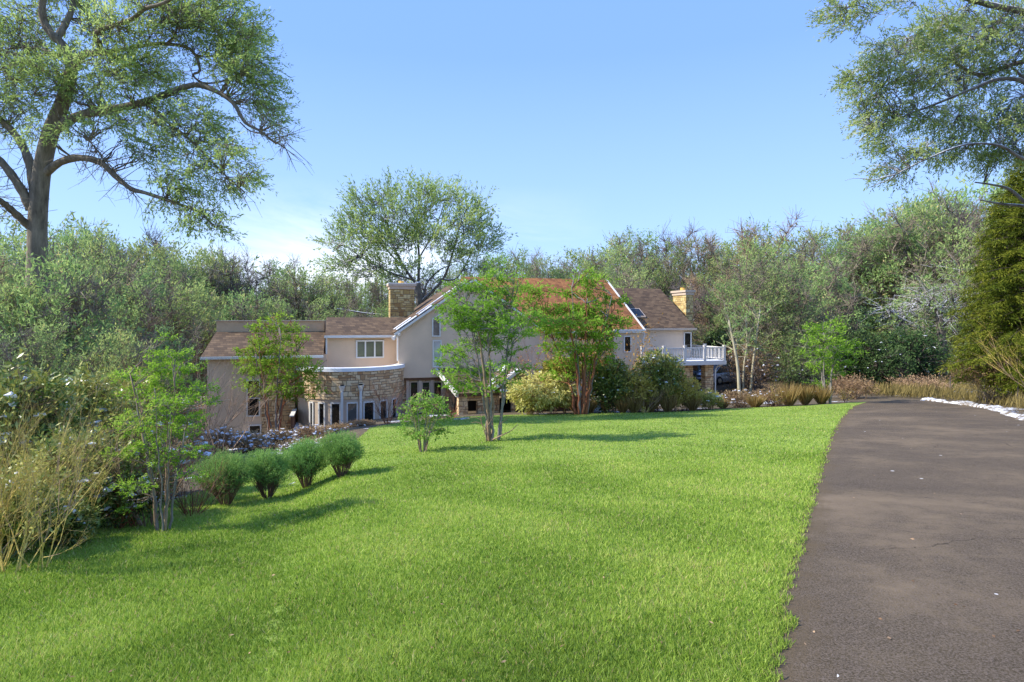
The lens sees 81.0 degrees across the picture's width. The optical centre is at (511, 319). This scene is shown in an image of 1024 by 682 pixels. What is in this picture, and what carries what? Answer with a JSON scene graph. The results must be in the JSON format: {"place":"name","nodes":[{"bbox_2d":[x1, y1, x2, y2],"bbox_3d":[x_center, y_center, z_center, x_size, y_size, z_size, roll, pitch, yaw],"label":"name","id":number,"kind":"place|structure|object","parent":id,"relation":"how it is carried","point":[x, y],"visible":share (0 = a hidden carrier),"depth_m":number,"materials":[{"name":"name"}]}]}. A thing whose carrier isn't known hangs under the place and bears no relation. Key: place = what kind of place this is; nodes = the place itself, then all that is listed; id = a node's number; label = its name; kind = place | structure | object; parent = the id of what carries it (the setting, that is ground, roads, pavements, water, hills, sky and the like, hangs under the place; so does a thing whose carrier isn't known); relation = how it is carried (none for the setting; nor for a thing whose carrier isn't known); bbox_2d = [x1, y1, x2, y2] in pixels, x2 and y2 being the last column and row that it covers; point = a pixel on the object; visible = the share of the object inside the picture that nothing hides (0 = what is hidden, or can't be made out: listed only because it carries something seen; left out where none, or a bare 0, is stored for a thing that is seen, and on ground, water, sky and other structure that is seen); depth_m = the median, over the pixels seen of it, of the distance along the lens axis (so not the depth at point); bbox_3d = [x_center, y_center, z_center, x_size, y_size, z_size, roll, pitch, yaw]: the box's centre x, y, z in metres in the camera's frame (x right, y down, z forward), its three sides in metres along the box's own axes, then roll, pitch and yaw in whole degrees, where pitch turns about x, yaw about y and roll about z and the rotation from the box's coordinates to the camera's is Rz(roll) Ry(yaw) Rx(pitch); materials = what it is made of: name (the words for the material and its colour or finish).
{"place":"outdoors","nodes":[
{"label":"outdoors","id":0,"kind":"place"},
{"bbox_2d":[0,402,864,681],"bbox_3d":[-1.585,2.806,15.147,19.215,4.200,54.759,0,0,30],"label":"lawn","id":1,"kind":"structure","parent":0,"point":[625,436],"depth_m":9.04,"materials":[{"name":"green plant"}]},
{"bbox_2d":[192,447,259,504],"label":"round shrub","id":2,"kind":"object","parent":1,"relation":"on","point":[236,466],"visible":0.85,"depth_m":10.64,"materials":[{"name":"green plant"}]},
{"bbox_2d":[241,447,294,498],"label":"round shrub","id":3,"kind":"object","parent":1,"relation":"on","point":[273,468],"visible":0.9,"depth_m":11.24,"materials":[{"name":"green plant"}]},
{"bbox_2d":[277,435,331,487],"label":"round shrub","id":4,"kind":"object","parent":1,"relation":"on","point":[306,461],"visible":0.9,"depth_m":11.99,"materials":[{"name":"green plant"}]},
{"bbox_2d":[313,429,365,477],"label":"round shrub","id":5,"kind":"object","parent":1,"relation":"on","point":[338,453],"visible":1,"depth_m":11.93,"materials":[{"name":"green plant"}]},
{"bbox_2d":[396,389,456,451],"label":"tree","id":6,"kind":"object","parent":1,"relation":"on","point":[426,412],"visible":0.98,"depth_m":15.39,"materials":[{"name":"green plant"}]},
{"bbox_2d":[0,167,1017,352],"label":"wood","id":7,"kind":"object","parent":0,"point":[314,277],"depth_m":95.90,"materials":[{"name":"green plant"}]},
{"bbox_2d":[0,0,1023,319],"label":"sky","id":8,"kind":"structure","parent":0,"point":[587,118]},
{"bbox_2d":[31,330,1023,554],"bbox_3d":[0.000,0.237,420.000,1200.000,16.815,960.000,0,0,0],"label":"ground","id":9,"kind":"structure","parent":0,"point":[360,430],"depth_m":33.10,"materials":[{"name":"brown soil"}]},
{"bbox_2d":[0,467,78,559],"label":"shrub","id":10,"kind":"object","parent":9,"relation":"on","point":[17,523],"visible":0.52,"depth_m":7.14,"materials":[{"name":"beige plant"}]},
{"bbox_2d":[0,271,78,380],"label":"sapling","id":11,"kind":"object","parent":9,"relation":"on","point":[4,290],"visible":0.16,"depth_m":21.76,"materials":[{"name":"green plant"}]},
{"bbox_2d":[0,313,82,383],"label":"sapling","id":12,"kind":"object","parent":9,"relation":"on","point":[44,355],"visible":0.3,"depth_m":18.82,"materials":[{"name":"green plant"}]},
{"bbox_2d":[0,369,85,567],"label":"bare shrub","id":13,"kind":"object","parent":9,"relation":"on","point":[2,523],"visible":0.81,"depth_m":6.84,"materials":[{"name":"plant"}]},
{"bbox_2d":[0,346,92,482],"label":"shrub","id":14,"kind":"object","parent":9,"relation":"on","point":[9,388],"visible":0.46,"depth_m":9.34,"materials":[{"name":"green plant"}]},
{"bbox_2d":[26,488,105,550],"bbox_3d":[-5.884,2.640,7.811,1.133,0.877,0.988,0,0,0],"label":"shrub","id":15,"kind":"object","parent":9,"relation":"on","point":[83,517],"visible":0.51,"depth_m":7.72,"materials":[{"name":"green plant"}]},
{"bbox_2d":[0,359,138,569],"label":"bare shrub","id":16,"kind":"object","parent":9,"relation":"on","point":[58,511],"visible":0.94,"depth_m":6.58,"materials":[{"name":"green plant"}]},
{"bbox_2d":[1,404,139,515],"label":"bare shrub","id":17,"kind":"object","parent":9,"relation":"on","point":[67,482],"visible":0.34,"depth_m":8.07,"materials":[{"name":"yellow plant"}]},
{"bbox_2d":[0,245,145,385],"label":"sapling","id":18,"kind":"object","parent":9,"relation":"on","point":[85,312],"visible":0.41,"depth_m":22.48,"materials":[{"name":"green plant"}]},
{"bbox_2d":[1,422,148,528],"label":"shrub","id":19,"kind":"object","parent":9,"relation":"on","point":[47,447],"visible":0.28,"depth_m":8.68,"materials":[{"name":"green plant"}]},
{"bbox_2d":[0,328,168,573],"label":"bare shrub","id":20,"kind":"object","parent":9,"relation":"on","point":[26,527],"visible":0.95,"depth_m":6.81,"materials":[{"name":"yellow plant"}]},
{"bbox_2d":[37,362,139,453],"bbox_3d":[-8.030,2.148,11.030,2.212,2.829,1.948,0,0,26],"label":"shrub","id":21,"kind":"object","parent":9,"relation":"on","point":[102,401],"visible":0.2,"depth_m":10.92,"materials":[{"name":"green plant"}]},
{"bbox_2d":[48,222,133,283],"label":"tree","id":22,"kind":"object","parent":9,"relation":"on","point":[72,243],"visible":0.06,"depth_m":60.11,"materials":[{"name":"green plant"}]},
{"bbox_2d":[48,252,145,379],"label":"sapling","id":23,"kind":"object","parent":9,"relation":"on","point":[121,289],"visible":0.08,"depth_m":38.63,"materials":[{"name":"green plant"}]},
{"bbox_2d":[54,228,144,359],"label":"tree","id":24,"kind":"object","parent":9,"relation":"on","point":[106,250],"visible":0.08,"depth_m":58.32,"materials":[{"name":"green plant"}]},
{"bbox_2d":[20,247,187,376],"bbox_3d":[-29.128,1.698,42.628,9.871,13.669,11.594,0,0,29],"label":"tree","id":25,"kind":"object","parent":9,"relation":"on","point":[103,265],"visible":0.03,"depth_m":42.12,"materials":[{"name":"green plant"}]},
{"bbox_2d":[69,322,179,419],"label":"sapling","id":26,"kind":"object","parent":9,"relation":"on","point":[134,359],"visible":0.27,"depth_m":20.75,"materials":[{"name":"green plant"}]},
{"bbox_2d":[85,452,179,528],"bbox_3d":[-5.759,2.597,8.981,1.375,1.268,1.139,0,0,0],"label":"shrub","id":27,"kind":"object","parent":9,"relation":"on","point":[127,516],"visible":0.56,"depth_m":8.82,"materials":[{"name":"green plant"}]},
{"bbox_2d":[67,384,206,526],"bbox_3d":[-5.556,1.946,9.193,2.101,2.469,2.324,0,0,0],"label":"bare shrub","id":28,"kind":"object","parent":9,"relation":"on","point":[139,522],"visible":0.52,"depth_m":8.81,"materials":[{"name":"green plant"}]},
{"bbox_2d":[86,271,203,398],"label":"sapling","id":29,"kind":"object","parent":9,"relation":"on","point":[146,320],"visible":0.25,"depth_m":37.67,"materials":[{"name":"green plant"}]},
{"bbox_2d":[82,234,217,361],"bbox_3d":[-35.290,0.353,58.303,12.483,17.270,14.662,0,0,-10],"label":"tree","id":30,"kind":"object","parent":9,"relation":"on","point":[143,248],"visible":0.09,"depth_m":57.91,"materials":[{"name":"green plant"}]},
{"bbox_2d":[0,0,313,335],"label":"broadleaf tree","id":31,"kind":"object","parent":9,"relation":"on","point":[42,166],"visible":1,"depth_m":24.24,"materials":[{"name":"green plant"}]},
{"bbox_2d":[115,259,201,393],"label":"tree","id":32,"kind":"object","parent":9,"relation":"on","point":[142,275],"visible":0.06,"depth_m":43.13,"materials":[{"name":"green plant"}]},
{"bbox_2d":[92,329,229,531],"bbox_3d":[-5.098,1.649,8.544,1.542,3.046,1.853,0,0,-43],"label":"tree","id":33,"kind":"object","parent":9,"relation":"on","point":[157,370],"visible":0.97,"depth_m":8.49,"materials":[{"name":"green plant"}]},
{"bbox_2d":[121,316,214,449],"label":"sapling","id":34,"kind":"object","parent":9,"relation":"on","point":[174,348],"visible":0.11,"depth_m":24.05,"materials":[{"name":"green plant"}]},
{"bbox_2d":[127,397,221,496],"bbox_3d":[-7.234,2.647,12.529,2.724,2.246,1.959,0,0,0],"label":"shrub","id":35,"kind":"object","parent":9,"relation":"on","point":[205,452],"visible":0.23,"depth_m":12.48,"materials":[{"name":"green plant"}]},
{"bbox_2d":[131,247,224,413],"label":"tree","id":36,"kind":"object","parent":9,"relation":"on","point":[181,272],"visible":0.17,"depth_m":47.05,"materials":[{"name":"green plant"}]},
{"bbox_2d":[125,273,237,419],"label":"sapling","id":37,"kind":"object","parent":9,"relation":"on","point":[188,310],"visible":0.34,"depth_m":40.34,"materials":[{"name":"green plant"}]},
{"bbox_2d":[160,436,240,515],"bbox_3d":[-5.258,2.550,9.775,1.390,1.442,1.497,0,0,-42],"label":"bare shrub","id":38,"kind":"object","parent":9,"relation":"on","point":[184,510],"visible":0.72,"depth_m":9.87,"materials":[{"name":"red plant"}]},
{"bbox_2d":[186,247,256,314],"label":"tree","id":39,"kind":"object","parent":9,"relation":"on","point":[216,266],"visible":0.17,"depth_m":68.23,"materials":[{"name":"green plant"}]},
{"bbox_2d":[202,423,243,454],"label":"shrub","id":40,"kind":"object","parent":9,"relation":"on","point":[228,439],"visible":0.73,"depth_m":23.83,"materials":[{"name":"purple plant"}]},
{"bbox_2d":[170,338,277,451],"bbox_3d":[-13.869,3.042,25.223,6.078,5.293,7.142,0,0,0],"label":"bare shrub","id":41,"kind":"object","parent":9,"relation":"on","point":[244,403],"visible":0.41,"depth_m":26.30,"materials":[{"name":"green plant"}]},
{"bbox_2d":[182,335,278,454],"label":"bare tree","id":42,"kind":"object","parent":9,"relation":"on","point":[208,431],"visible":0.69,"depth_m":20.55,"materials":[{"name":"green plant"}]},
{"bbox_2d":[208,240,280,296],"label":"tree","id":43,"kind":"object","parent":9,"relation":"on","point":[247,269],"visible":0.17,"depth_m":88.55,"materials":[{"name":"green plant"}]},
{"bbox_2d":[205,285,284,381],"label":"tree","id":44,"kind":"object","parent":9,"relation":"on","point":[237,314],"visible":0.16,"depth_m":53.91,"materials":[{"name":"green plant"}]},
{"bbox_2d":[214,262,287,319],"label":"tree","id":45,"kind":"object","parent":9,"relation":"on","point":[247,285],"visible":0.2,"depth_m":68.52,"materials":[{"name":"green plant"}]},
{"bbox_2d":[227,427,275,452],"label":"shrub","id":46,"kind":"object","parent":9,"relation":"on","point":[246,439],"visible":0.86,"depth_m":24.81,"materials":[{"name":"purple plant"}]},
{"bbox_2d":[229,311,330,435],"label":"tree","id":47,"kind":"object","parent":9,"relation":"on","point":[258,349],"visible":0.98,"depth_m":30.92,"materials":[{"name":"green plant"}]},
{"bbox_2d":[246,262,331,319],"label":"tree","id":48,"kind":"object","parent":9,"relation":"on","point":[289,294],"visible":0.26,"depth_m":68.83,"materials":[{"name":"green plant"}]},
{"bbox_2d":[299,274,347,319],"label":"tree","id":49,"kind":"object","parent":9,"relation":"on","point":[332,299],"visible":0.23,"depth_m":70.45,"materials":[{"name":"green plant"}]},
{"bbox_2d":[294,293,364,319],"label":"tree","id":50,"kind":"object","parent":9,"relation":"on","point":[314,314],"visible":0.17,"depth_m":53.24,"materials":[{"name":"green plant"}]},
{"bbox_2d":[339,276,384,316],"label":"tree","id":51,"kind":"object","parent":9,"relation":"on","point":[366,302],"visible":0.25,"depth_m":66.04,"materials":[{"name":"green plant"}]},
{"bbox_2d":[306,164,518,315],"bbox_3d":[-10.373,-3.879,61.372,22.219,24.368,9.131,0,0,0],"label":"broadleaf tree","id":52,"kind":"object","parent":9,"relation":"on","point":[383,230],"visible":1,"depth_m":60.94,"materials":[{"name":"green plant"}]},
{"bbox_2d":[179,277,725,442],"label":"country house","id":53,"kind":"structure","parent":9,"relation":"on","point":[404,340],"depth_m":36.56,"materials":[{"name":"paint"}]},
{"bbox_2d":[356,340,383,357],"bbox_3d":[-8.641,1.786,36.534,1.662,1.089,0.095,0,0,-16],"label":"window","id":54,"kind":"structure","parent":53,"relation":"in","point":[364,348],"depth_m":36.53,"materials":[{"name":"white glass"}]},
{"bbox_2d":[430,252,554,440],"bbox_3d":[-0.533,0.839,17.396,3.677,5.647,3.408,0,0,0],"label":"tree","id":55,"kind":"object","parent":9,"relation":"on","point":[474,322],"visible":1,"depth_m":17.16,"materials":[{"name":"green plant"}]},
{"bbox_2d":[506,368,577,414],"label":"shrub","id":56,"kind":"object","parent":9,"relation":"on","point":[546,393],"visible":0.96,"depth_m":30.34,"materials":[{"name":"yellow plant"}]},
{"bbox_2d":[512,264,635,414],"bbox_3d":[2.987,1.053,29.663,6.308,7.704,6.209,0,0,0],"label":"tree","id":57,"kind":"object","parent":9,"relation":"on","point":[576,319],"visible":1,"depth_m":29.74,"materials":[{"name":"green plant"}]},
{"bbox_2d":[586,352,638,412],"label":"shrub","id":58,"kind":"object","parent":9,"relation":"on","point":[606,383],"visible":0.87,"depth_m":31.06,"materials":[{"name":"green plant"}]},
{"bbox_2d":[578,239,653,288],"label":"tree","id":59,"kind":"object","parent":9,"relation":"on","point":[606,257],"visible":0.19,"depth_m":66.21,"materials":[{"name":"green plant"}]},
{"bbox_2d":[587,227,655,285],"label":"tree","id":60,"kind":"object","parent":9,"relation":"on","point":[620,242],"visible":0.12,"depth_m":80.68,"materials":[{"name":"green plant"}]},
{"bbox_2d":[612,369,658,412],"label":"shrub","id":61,"kind":"object","parent":9,"relation":"on","point":[641,387],"visible":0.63,"depth_m":31.00,"materials":[{"name":"green plant"}]},
{"bbox_2d":[609,224,681,285],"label":"tree","id":62,"kind":"object","parent":9,"relation":"on","point":[650,242],"visible":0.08,"depth_m":86.40,"materials":[{"name":"green plant"}]},
{"bbox_2d":[631,249,684,300],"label":"tree","id":63,"kind":"object","parent":9,"relation":"on","point":[660,278],"visible":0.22,"depth_m":68.53,"materials":[{"name":"green plant"}]},
{"bbox_2d":[628,347,692,411],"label":"shrub","id":64,"kind":"object","parent":9,"relation":"on","point":[663,368],"visible":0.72,"depth_m":31.55,"materials":[{"name":"green plant"}]},
{"bbox_2d":[631,216,703,287],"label":"tree","id":65,"kind":"object","parent":9,"relation":"on","point":[663,247],"visible":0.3,"depth_m":82.61,"materials":[{"name":"green plant"}]},
{"bbox_2d":[650,234,713,353],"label":"tree","id":66,"kind":"object","parent":9,"relation":"on","point":[681,264],"visible":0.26,"depth_m":68.79,"materials":[{"name":"green plant"}]},
{"bbox_2d":[665,375,704,410],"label":"shrub","id":67,"kind":"object","parent":9,"relation":"on","point":[692,392],"visible":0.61,"depth_m":31.61,"materials":[{"name":"green plant"}]},
{"bbox_2d":[681,267,732,357],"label":"tree","id":68,"kind":"object","parent":9,"relation":"on","point":[692,281],"visible":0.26,"depth_m":55.99,"materials":[{"name":"green plant"}]},
{"bbox_2d":[679,223,743,346],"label":"tree","id":69,"kind":"object","parent":9,"relation":"on","point":[704,253],"visible":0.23,"depth_m":82.21,"materials":[{"name":"green plant"}]},
{"bbox_2d":[693,274,765,368],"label":"tree","id":70,"kind":"object","parent":9,"relation":"on","point":[709,316],"visible":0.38,"depth_m":51.28,"materials":[{"name":"green plant"}]},
{"bbox_2d":[711,297,750,393],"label":"pale tree","id":71,"kind":"object","parent":9,"relation":"on","point":[732,335],"visible":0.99,"depth_m":40.94,"materials":[{"name":"green plant"}]},
{"bbox_2d":[693,232,777,326],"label":"tree","id":72,"kind":"object","parent":9,"relation":"on","point":[710,247],"visible":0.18,"depth_m":66.50,"materials":[{"name":"green plant"}]},
{"bbox_2d":[714,337,787,394],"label":"thicket","id":73,"kind":"object","parent":9,"relation":"on","point":[758,377],"visible":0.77,"depth_m":43.64,"materials":[{"name":"green plant"}]},
{"bbox_2d":[709,255,803,380],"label":"tree","id":74,"kind":"object","parent":9,"relation":"on","point":[754,290],"visible":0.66,"depth_m":47.35,"materials":[{"name":"green plant"}]},
{"bbox_2d":[711,235,819,365],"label":"tree","id":75,"kind":"object","parent":9,"relation":"on","point":[771,252],"visible":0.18,"depth_m":59.31,"materials":[{"name":"green plant"}]},
{"bbox_2d":[725,207,808,285],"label":"tree","id":76,"kind":"object","parent":9,"relation":"on","point":[759,230],"visible":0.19,"depth_m":73.56,"materials":[{"name":"green plant"}]},
{"bbox_2d":[748,260,846,385],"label":"tree","id":77,"kind":"object","parent":9,"relation":"on","point":[800,314],"visible":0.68,"depth_m":46.73,"materials":[{"name":"green plant"}]},
{"bbox_2d":[769,234,828,341],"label":"tree","id":78,"kind":"object","parent":9,"relation":"on","point":[803,260],"visible":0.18,"depth_m":62.62,"materials":[{"name":"green plant"}]},
{"bbox_2d":[760,331,843,386],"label":"thicket","id":79,"kind":"object","parent":9,"relation":"on","point":[797,358],"visible":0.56,"depth_m":45.45,"materials":[{"name":"green plant"}]},
{"bbox_2d":[790,216,854,330],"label":"tree","id":80,"kind":"object","parent":9,"relation":"on","point":[816,237],"visible":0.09,"depth_m":79.80,"materials":[{"name":"green plant"}]},
{"bbox_2d":[785,251,873,375],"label":"tree","id":81,"kind":"object","parent":9,"relation":"on","point":[835,280],"visible":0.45,"depth_m":50.61,"materials":[{"name":"green plant"}]},
{"bbox_2d":[793,311,869,403],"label":"tree","id":82,"kind":"object","parent":9,"relation":"on","point":[825,339],"visible":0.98,"depth_m":33.18,"materials":[{"name":"green plant"}]},
{"bbox_2d":[800,229,886,358],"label":"tree","id":83,"kind":"object","parent":9,"relation":"on","point":[839,248],"visible":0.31,"depth_m":62.17,"materials":[{"name":"green plant"}]},
{"bbox_2d":[820,373,883,399],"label":"thicket","id":84,"kind":"object","parent":9,"relation":"on","point":[855,383],"visible":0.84,"depth_m":37.70,"materials":[{"name":"brown plant"}]},
{"bbox_2d":[829,327,890,384],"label":"shrub","id":85,"kind":"object","parent":9,"relation":"on","point":[857,370],"visible":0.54,"depth_m":45.30,"materials":[{"name":"green plant"}]},
{"bbox_2d":[831,224,902,341],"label":"tree","id":86,"kind":"object","parent":9,"relation":"on","point":[866,253],"visible":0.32,"depth_m":61.80,"materials":[{"name":"green plant"}]},
{"bbox_2d":[856,340,918,384],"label":"shrub","id":87,"kind":"object","parent":9,"relation":"on","point":[894,365],"visible":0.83,"depth_m":44.32,"materials":[{"name":"green plant"}]},
{"bbox_2d":[840,199,950,352],"bbox_3d":[39.669,-3.052,62.218,11.361,18.123,10.685,0,0,-43],"label":"tree","id":88,"kind":"object","parent":9,"relation":"on","point":[896,241],"visible":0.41,"depth_m":60.56,"materials":[{"name":"green plant"}]},
{"bbox_2d":[769,368,1023,410],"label":"meadow grass","id":89,"kind":"structure","parent":9,"relation":"on","point":[910,390],"depth_m":37.68,"materials":[{"name":"beige plant"}]},
{"bbox_2d":[857,273,947,351],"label":"gnarled tree","id":90,"kind":"object","parent":9,"relation":"on","point":[903,318],"visible":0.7,"depth_m":50.94,"materials":[{"name":"green plant"}]},
{"bbox_2d":[869,324,953,380],"bbox_3d":[31.024,2.882,46.985,6.748,5.733,5.422,0,0,0],"label":"shrub","id":91,"kind":"object","parent":9,"relation":"on","point":[907,339],"visible":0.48,"depth_m":45.94,"materials":[{"name":"green plant"}]},
{"bbox_2d":[805,0,1023,207],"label":"broadleaf tree","id":92,"kind":"object","parent":9,"relation":"on","point":[986,45],"visible":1,"depth_m":16.74,"materials":[{"name":"green plant"}]},
{"bbox_2d":[853,191,988,362],"bbox_3d":[42.546,-3.529,61.765,13.335,19.314,15.663,0,0,-38],"label":"tree","id":93,"kind":"object","parent":9,"relation":"on","point":[947,237],"visible":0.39,"depth_m":60.10,"materials":[{"name":"green plant"}]},
{"bbox_2d":[888,256,954,374],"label":"gnarled tree","id":94,"kind":"object","parent":9,"relation":"on","point":[915,286],"visible":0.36,"depth_m":55.95,"materials":[{"name":"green plant"}]},
{"bbox_2d":[888,260,978,379],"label":"gnarled tree","id":95,"kind":"object","parent":9,"relation":"on","point":[939,317],"visible":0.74,"depth_m":49.74,"materials":[{"name":"green plant"}]},
{"bbox_2d":[888,180,990,343],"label":"tree","id":96,"kind":"object","parent":9,"relation":"on","point":[934,198],"depth_m":78.09,"materials":[{"name":"green plant"}]},
{"bbox_2d":[906,188,988,362],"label":"tree","id":97,"kind":"object","parent":9,"relation":"on","point":[963,200],"visible":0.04,"depth_m":62.96,"materials":[{"name":"green plant"}]},
{"bbox_2d":[927,188,994,347],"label":"tree","id":98,"kind":"object","parent":9,"relation":"on","point":[959,210],"visible":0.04,"depth_m":59.38,"materials":[{"name":"green plant"}]},
{"bbox_2d":[921,397,1023,419],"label":"stone border","id":99,"kind":"structure","parent":9,"relation":"on","point":[1007,411],"depth_m":26.43,"materials":[{"name":"white stone"}]},
{"bbox_2d":[926,213,1023,356],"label":"tree","id":100,"kind":"object","parent":9,"relation":"on","point":[968,257],"visible":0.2,"depth_m":50.77,"materials":[{"name":"green plant"}]},
{"bbox_2d":[936,154,1023,398],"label":"spruce tree","id":101,"kind":"object","parent":9,"relation":"on","point":[1007,223],"visible":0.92,"depth_m":29.04,"materials":[{"name":"green plant"}]},
{"bbox_2d":[945,354,1022,404],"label":"thicket","id":102,"kind":"object","parent":9,"relation":"on","point":[977,380],"visible":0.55,"depth_m":29.84,"materials":[{"name":"brown plant"}]},
{"bbox_2d":[763,400,1023,681],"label":"driveway","id":103,"kind":"structure","parent":0,"point":[924,474],"depth_m":5.56,"materials":[{"name":"grey asphalt"}]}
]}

